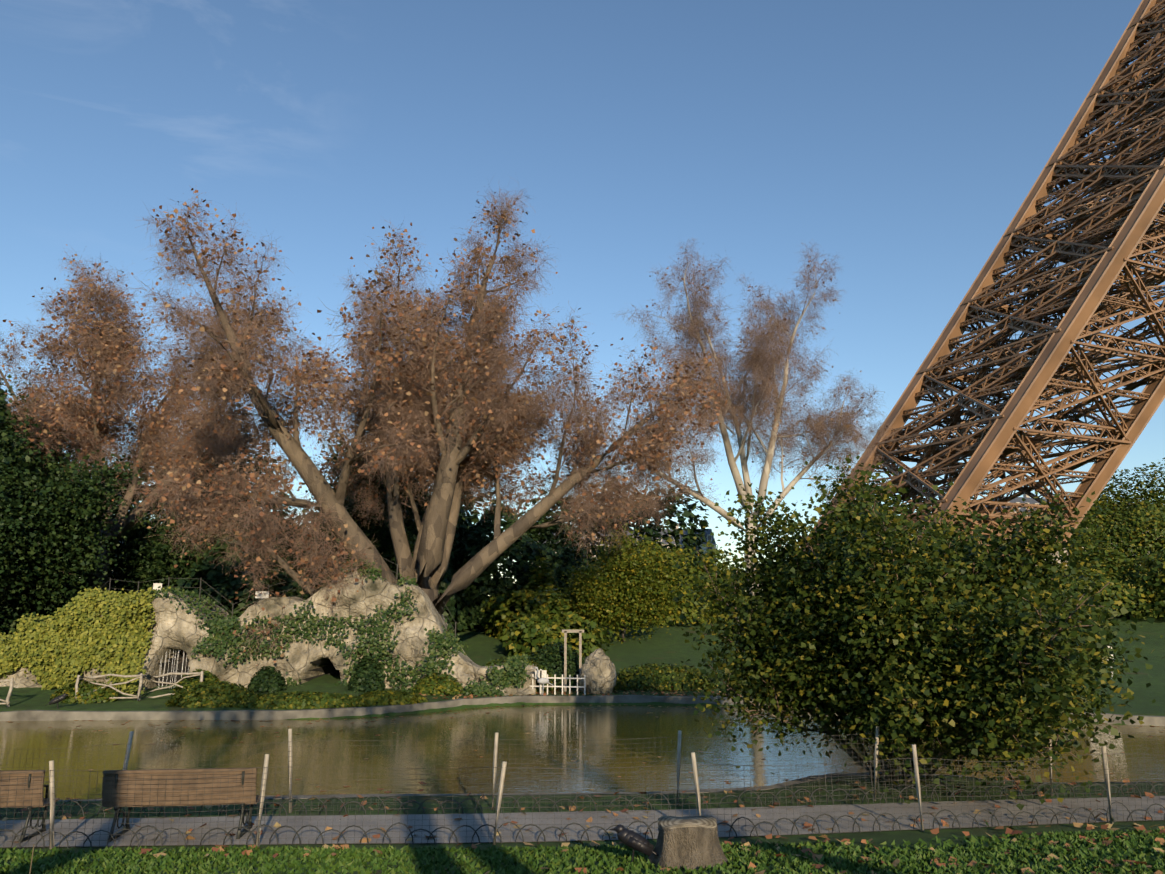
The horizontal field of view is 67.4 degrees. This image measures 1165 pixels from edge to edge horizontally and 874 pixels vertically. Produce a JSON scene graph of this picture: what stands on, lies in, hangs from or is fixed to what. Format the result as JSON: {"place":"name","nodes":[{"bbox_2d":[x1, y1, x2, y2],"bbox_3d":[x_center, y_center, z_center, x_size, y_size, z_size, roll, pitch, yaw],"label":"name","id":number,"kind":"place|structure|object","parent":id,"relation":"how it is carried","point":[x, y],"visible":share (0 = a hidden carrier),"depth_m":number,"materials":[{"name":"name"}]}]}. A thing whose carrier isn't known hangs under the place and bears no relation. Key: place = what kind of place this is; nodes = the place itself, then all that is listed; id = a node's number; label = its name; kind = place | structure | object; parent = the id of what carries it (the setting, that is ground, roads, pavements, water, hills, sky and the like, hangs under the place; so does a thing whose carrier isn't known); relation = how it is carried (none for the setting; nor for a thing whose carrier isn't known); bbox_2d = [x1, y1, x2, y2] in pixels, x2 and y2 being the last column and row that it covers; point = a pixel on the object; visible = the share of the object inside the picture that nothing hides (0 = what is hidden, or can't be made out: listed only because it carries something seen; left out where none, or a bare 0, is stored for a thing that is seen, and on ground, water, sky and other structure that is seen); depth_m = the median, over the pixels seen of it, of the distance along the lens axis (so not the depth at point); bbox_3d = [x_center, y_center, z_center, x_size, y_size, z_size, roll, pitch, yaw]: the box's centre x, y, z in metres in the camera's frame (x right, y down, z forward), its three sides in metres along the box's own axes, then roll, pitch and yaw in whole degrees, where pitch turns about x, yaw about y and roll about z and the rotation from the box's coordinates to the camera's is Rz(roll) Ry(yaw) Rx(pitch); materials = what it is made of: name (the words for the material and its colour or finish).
{"place":"outdoors","nodes":[
{"label":"outdoors","id":0,"kind":"place"},
{"bbox_2d":[0,705,1164,799],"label":"pond water","id":1,"kind":"structure","parent":0,"point":[597,728],"depth_m":22.69,"materials":[{"name":"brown liquid"}]},
{"bbox_2d":[6,704,1164,798],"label":"floating leaves","id":2,"kind":"object","parent":1,"relation":"on","point":[450,728],"visible":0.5,"depth_m":26.86,"materials":[{"name":"brown plant"}]},
{"bbox_2d":[0,603,1164,873],"bbox_3d":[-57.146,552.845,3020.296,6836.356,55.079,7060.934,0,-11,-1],"label":"ground","id":3,"kind":"structure","parent":0,"point":[660,647],"depth_m":15.58,"materials":[{"name":"green plant"}]},
{"bbox_2d":[0,383,47,428],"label":"evergreen tree","id":4,"kind":"object","parent":3,"relation":"on","point":[17,398],"depth_m":46.46,"materials":[{"name":"green plant"}]},
{"bbox_2d":[29,844,33,873],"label":"dry plant stalks","id":5,"kind":"object","parent":3,"relation":"on","point":[31,859],"visible":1,"depth_m":4.70,"materials":[{"name":"brown"}]},
{"bbox_2d":[0,373,152,634],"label":"evergreen tree","id":6,"kind":"object","parent":3,"relation":"on","point":[27,522],"depth_m":39.77,"materials":[{"name":"green plant"}]},
{"bbox_2d":[50,681,119,703],"bbox_3d":[-17.777,9.102,31.275,2.432,0.791,1.271,0,-11,-1],"label":"bush","id":7,"kind":"object","parent":3,"relation":"on","point":[88,689],"visible":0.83,"depth_m":30.95,"materials":[{"name":"green plant"}]},
{"bbox_2d":[0,586,170,695],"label":"ivy creeper curtain","id":8,"kind":"object","parent":3,"relation":"on","point":[55,660],"visible":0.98,"depth_m":33.31,"materials":[{"name":"green plant"}]},
{"bbox_2d":[0,671,203,706],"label":"rustic railing","id":9,"kind":"object","parent":3,"relation":"on","point":[79,677],"visible":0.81,"depth_m":31.22,"materials":[{"name":"brown wood"}]},
{"bbox_2d":[0,244,287,590],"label":"plane tree","id":10,"kind":"object","parent":3,"relation":"on","point":[161,440],"depth_m":47.30,"materials":[{"name":"brown plant"}]},
{"bbox_2d":[173,669,218,692],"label":"bush","id":11,"kind":"object","parent":3,"relation":"on","point":[207,675],"visible":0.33,"depth_m":32.35,"materials":[{"name":"green plant"}]},
{"bbox_2d":[95,462,311,610],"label":"evergreen tree","id":12,"kind":"object","parent":3,"relation":"on","point":[147,560],"depth_m":47.34,"materials":[{"name":"plant"}]},
{"bbox_2d":[164,681,254,707],"bbox_3d":[-12.745,8.872,30.183,3.281,0.877,1.683,0,-11,-1],"label":"bush","id":13,"kind":"object","parent":3,"relation":"on","point":[212,696],"visible":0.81,"depth_m":29.73,"materials":[{"name":"green plant"}]},
{"bbox_2d":[248,666,286,692],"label":"bush","id":14,"kind":"object","parent":3,"relation":"on","point":[262,680],"visible":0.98,"depth_m":32.73,"materials":[{"name":"green plant"}]},
{"bbox_2d":[0,566,536,694],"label":"grotto rocks","id":15,"kind":"object","parent":3,"relation":"on","point":[174,630],"visible":0.29,"depth_m":34.15,"materials":[{"name":"beige stone"}]},
{"bbox_2d":[0,615,51,665],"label":"ivy creeper","id":16,"kind":"object","parent":15,"relation":"on","point":[26,618],"visible":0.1,"depth_m":33.88,"materials":[{"name":"green plant"}]},
{"bbox_2d":[158,649,188,688],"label":"gate","id":17,"kind":"structure","parent":15,"relation":"attached to","point":[171,670],"depth_m":33.69,"materials":[{"name":"white"}]},
{"bbox_2d":[100,557,455,638],"bbox_3d":[-13.050,6.639,36.310,15.614,4.039,0.945,1,-11,-4],"label":"railing","id":18,"kind":"object","parent":15,"relation":"on","point":[138,582],"visible":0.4,"depth_m":36.06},
{"bbox_2d":[191,560,530,696],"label":"dark ivy patches","id":19,"kind":"object","parent":15,"relation":"on","point":[500,681],"visible":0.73,"depth_m":33.97,"materials":[{"name":"green plant"}]},
{"bbox_2d":[0,386,590,637],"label":"trees","id":20,"kind":"object","parent":3,"relation":"on","point":[465,606],"visible":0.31,"depth_m":53.13,"materials":[{"name":"green plant"}]},
{"bbox_2d":[226,691,374,708],"bbox_3d":[-9.769,9.017,30.019,5.258,0.568,1.872,0,-11,-1],"label":"bush","id":21,"kind":"object","parent":3,"relation":"on","point":[300,700],"visible":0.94,"depth_m":29.49,"materials":[{"name":"green plant"}]},
{"bbox_2d":[152,558,528,674],"bbox_3d":[-9.445,7.455,35.777,14.828,5.018,4.844,0,-11,-1],"label":"ivy fringe","id":22,"kind":"object","parent":3,"relation":"on","point":[176,591],"visible":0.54,"depth_m":34.91,"materials":[{"name":"green plant"}]},
{"bbox_2d":[301,419,430,581],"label":"conifer tree","id":23,"kind":"object","parent":3,"relation":"on","point":[383,541],"depth_m":46.72,"materials":[{"name":"plant"}]},
{"bbox_2d":[348,655,385,691],"bbox_3d":[-8.206,9.026,33.318,1.473,1.397,1.088,0,-11,-1],"label":"bush","id":24,"kind":"object","parent":3,"relation":"on","point":[364,679],"visible":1,"depth_m":33.03,"materials":[{"name":"green plant"}]},
{"bbox_2d":[153,583,585,694],"bbox_3d":[-8.662,8.041,35.023,17.689,4.316,0.929,-1,-11,5],"label":"white fence and signs","id":25,"kind":"object","parent":3,"relation":"on","point":[542,674],"visible":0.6,"depth_m":33.77,"materials":[{"name":"paint"}]},
{"bbox_2d":[358,690,427,704],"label":"bush","id":26,"kind":"object","parent":3,"relation":"on","point":[393,697],"visible":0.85,"depth_m":30.53,"materials":[{"name":"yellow plant"}]},
{"bbox_2d":[108,176,736,675],"bbox_3d":[-5.754,-0.433,40.233,26.177,23.608,18.387,0,-11,-1],"label":"plane tree","id":27,"kind":"object","parent":3,"relation":"on","point":[402,384],"depth_m":37.32,"materials":[{"name":"brown plant"}]},
{"bbox_2d":[412,672,464,695],"bbox_3d":[-5.504,9.449,33.482,2.052,0.885,1.066,0,-11,-1],"label":"bush","id":28,"kind":"object","parent":3,"relation":"on","point":[422,687],"visible":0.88,"depth_m":33.18,"materials":[{"name":"green plant"}]},
{"bbox_2d":[481,657,553,691],"bbox_3d":[-2.831,9.528,35.041,3.578,1.366,2.068,0,-11,-1],"label":"bush","id":29,"kind":"object","parent":3,"relation":"on","point":[530,663],"visible":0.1,"depth_m":34.89,"materials":[{"name":"green plant"}]},
{"bbox_2d":[446,648,616,694],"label":"grotto boulders","id":30,"kind":"object","parent":3,"relation":"on","point":[598,669],"visible":0.27,"depth_m":33.96,"materials":[{"name":"beige stone"}]},
{"bbox_2d":[532,667,553,694],"bbox_3d":[-1.542,9.393,33.661,0.881,1.050,0.209,4,-12,-21],"label":"heron","id":31,"kind":"object","parent":3,"relation":"on","point":[543,681],"visible":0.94,"depth_m":33.61,"materials":[{"name":"grey"}]},
{"bbox_2d":[527,641,583,689],"bbox_3d":[-1.153,9.419,36.133,3.058,1.882,2.074,0,-11,-1],"label":"bush","id":32,"kind":"object","parent":3,"relation":"on","point":[549,659],"visible":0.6,"depth_m":35.71,"materials":[{"name":"green plant"}]},
{"bbox_2d":[562,630,583,691],"bbox_3d":[-0.385,9.018,35.092,0.900,2.510,0.100,0,-11,-1],"label":"wooden post frame","id":33,"kind":"object","parent":3,"relation":"on","point":[565,632],"visible":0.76,"depth_m":35.11,"materials":[{"name":"grey wood"}]},
{"bbox_2d":[49,744,1113,848],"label":"fence posts","id":34,"kind":"object","parent":3,"relation":"on","point":[498,803],"visible":0.69,"depth_m":12.08,"materials":[{"name":"beige wood"}]},
{"bbox_2d":[0,827,1164,873],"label":"grass","id":35,"kind":"structure","parent":3,"relation":"on","point":[130,862],"depth_m":10.02,"materials":[{"name":"green plant"}]},
{"bbox_2d":[0,695,1164,800],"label":"pond kerb","id":36,"kind":"structure","parent":3,"relation":"on","point":[42,715],"depth_m":28.68,"materials":[{"name":"concrete"}]},
{"bbox_2d":[0,684,1164,873],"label":"fallen leaves","id":37,"kind":"object","parent":3,"relation":"on","point":[897,860],"visible":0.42,"depth_m":12.03,"materials":[{"name":"brown plant"}]},
{"bbox_2d":[0,801,1164,848],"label":"hoop edging","id":38,"kind":"object","parent":3,"relation":"on","point":[157,830],"visible":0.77,"depth_m":12.13,"materials":[{"name":"grey metal"}]},
{"bbox_2d":[0,779,1164,819],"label":"hoop edging","id":39,"kind":"object","parent":3,"relation":"on","point":[614,799],"visible":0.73,"depth_m":13.97,"materials":[{"name":"grey metal"}]},
{"bbox_2d":[0,753,1164,847],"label":"wire fence","id":40,"kind":"object","parent":3,"relation":"on","point":[561,818],"visible":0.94,"depth_m":12.09,"materials":[{"name":"grey metal"}]},
{"bbox_2d":[118,726,1052,812],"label":"fence posts","id":41,"kind":"object","parent":3,"relation":"on","point":[127,754],"visible":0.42,"depth_m":14.21,"materials":[{"name":"beige wood"}]},
{"bbox_2d":[480,540,732,639],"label":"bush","id":42,"kind":"object","parent":3,"relation":"on","point":[499,611],"visible":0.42,"depth_m":52.59,"materials":[{"name":"green plant"}]},
{"bbox_2d":[78,452,1162,599],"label":"trees","id":43,"kind":"object","parent":3,"relation":"on","point":[675,532],"visible":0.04,"depth_m":98.43,"materials":[{"name":"green plant"}]},
{"bbox_2d":[538,524,716,566],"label":"building","id":44,"kind":"structure","parent":3,"relation":"on","point":[708,537],"depth_m":188.70,"materials":[{"name":"stone"}]},
{"bbox_2d":[552,517,710,644],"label":"bush","id":45,"kind":"object","parent":3,"relation":"on","point":[609,577],"depth_m":49.85,"materials":[{"name":"green plant"}]},
{"bbox_2d":[610,824,657,863],"bbox_3d":[0.616,4.678,10.021,0.624,0.431,0.194,-2,-11,9],"label":"crow","id":46,"kind":"object","parent":3,"relation":"on","point":[633,840],"visible":0.94,"depth_m":9.97,"materials":[{"name":"black"}]},
{"bbox_2d":[613,663,719,690],"bbox_3d":[3.159,9.759,35.635,4.999,1.076,2.067,0,-11,-1],"label":"bush","id":47,"kind":"object","parent":3,"relation":"on","point":[657,678],"visible":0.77,"depth_m":35.09,"materials":[{"name":"green plant"}]},
{"bbox_2d":[645,815,727,869],"bbox_3d":[1.233,4.689,10.017,1.082,0.580,1.101,0,-11,-1],"label":"tree stump","id":48,"kind":"object","parent":3,"relation":"on","point":[691,842],"visible":0.88,"depth_m":9.73,"materials":[{"name":"grey wood"}]},
{"bbox_2d":[547,238,895,605],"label":"plane tree","id":49,"kind":"object","parent":3,"relation":"on","point":[820,433],"depth_m":64.29,"materials":[{"name":"brown plant"}]},
{"bbox_2d":[501,458,1164,657],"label":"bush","id":50,"kind":"object","parent":3,"relation":"on","point":[1129,526],"visible":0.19,"depth_m":58.07,"materials":[{"name":"green plant"}]},
{"bbox_2d":[664,454,1164,825],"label":"bush","id":51,"kind":"object","parent":3,"relation":"on","point":[887,677],"depth_m":15.71,"materials":[{"name":"green plant"}]},
{"bbox_2d":[934,542,1067,565],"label":"tower pedestals","id":52,"kind":"object","parent":3,"relation":"on","point":[1054,556],"depth_m":76.98,"materials":[{"name":"stone"}]},
{"bbox_2d":[800,0,1164,558],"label":"lattice tower leg","id":53,"kind":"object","parent":52,"relation":"on","point":[1118,91],"depth_m":78.12,"materials":[{"name":"metal"}]},
{"bbox_2d":[959,494,1161,558],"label":"building","id":54,"kind":"structure","parent":3,"relation":"on","point":[1029,500],"depth_m":186.29,"materials":[{"name":"stone"}]},
{"bbox_2d":[0,796,1164,847],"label":"foot path","id":55,"kind":"structure","parent":0,"point":[474,821],"depth_m":13.04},
{"bbox_2d":[20,774,48,841],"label":"bench legs","id":56,"kind":"object","parent":55,"relation":"on","point":[24,838],"visible":0.67,"depth_m":12.10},
{"bbox_2d":[0,770,59,807],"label":"bench slats","id":57,"kind":"object","parent":56,"relation":"attached to","point":[19,785],"visible":0.81,"depth_m":12.00,"materials":[{"name":"brown wood"}]},
{"bbox_2d":[108,771,252,841],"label":"bench legs","id":58,"kind":"object","parent":55,"relation":"on","point":[248,821],"visible":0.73,"depth_m":12.23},
{"bbox_2d":[102,767,259,806],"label":"bench slats","id":59,"kind":"object","parent":58,"relation":"attached to","point":[160,775],"visible":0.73,"depth_m":12.15,"materials":[{"name":"brown wood"}]},
{"bbox_2d":[0,730,1164,815],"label":"fence wire","id":60,"kind":"object","parent":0,"point":[564,768],"visible":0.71,"depth_m":14.27,"materials":[{"name":"metal"}]},
{"bbox_2d":[0,0,1164,595],"label":"sky","id":61,"kind":"structure","parent":0,"point":[901,139],"materials":[{"name":"blue"}]}
]}

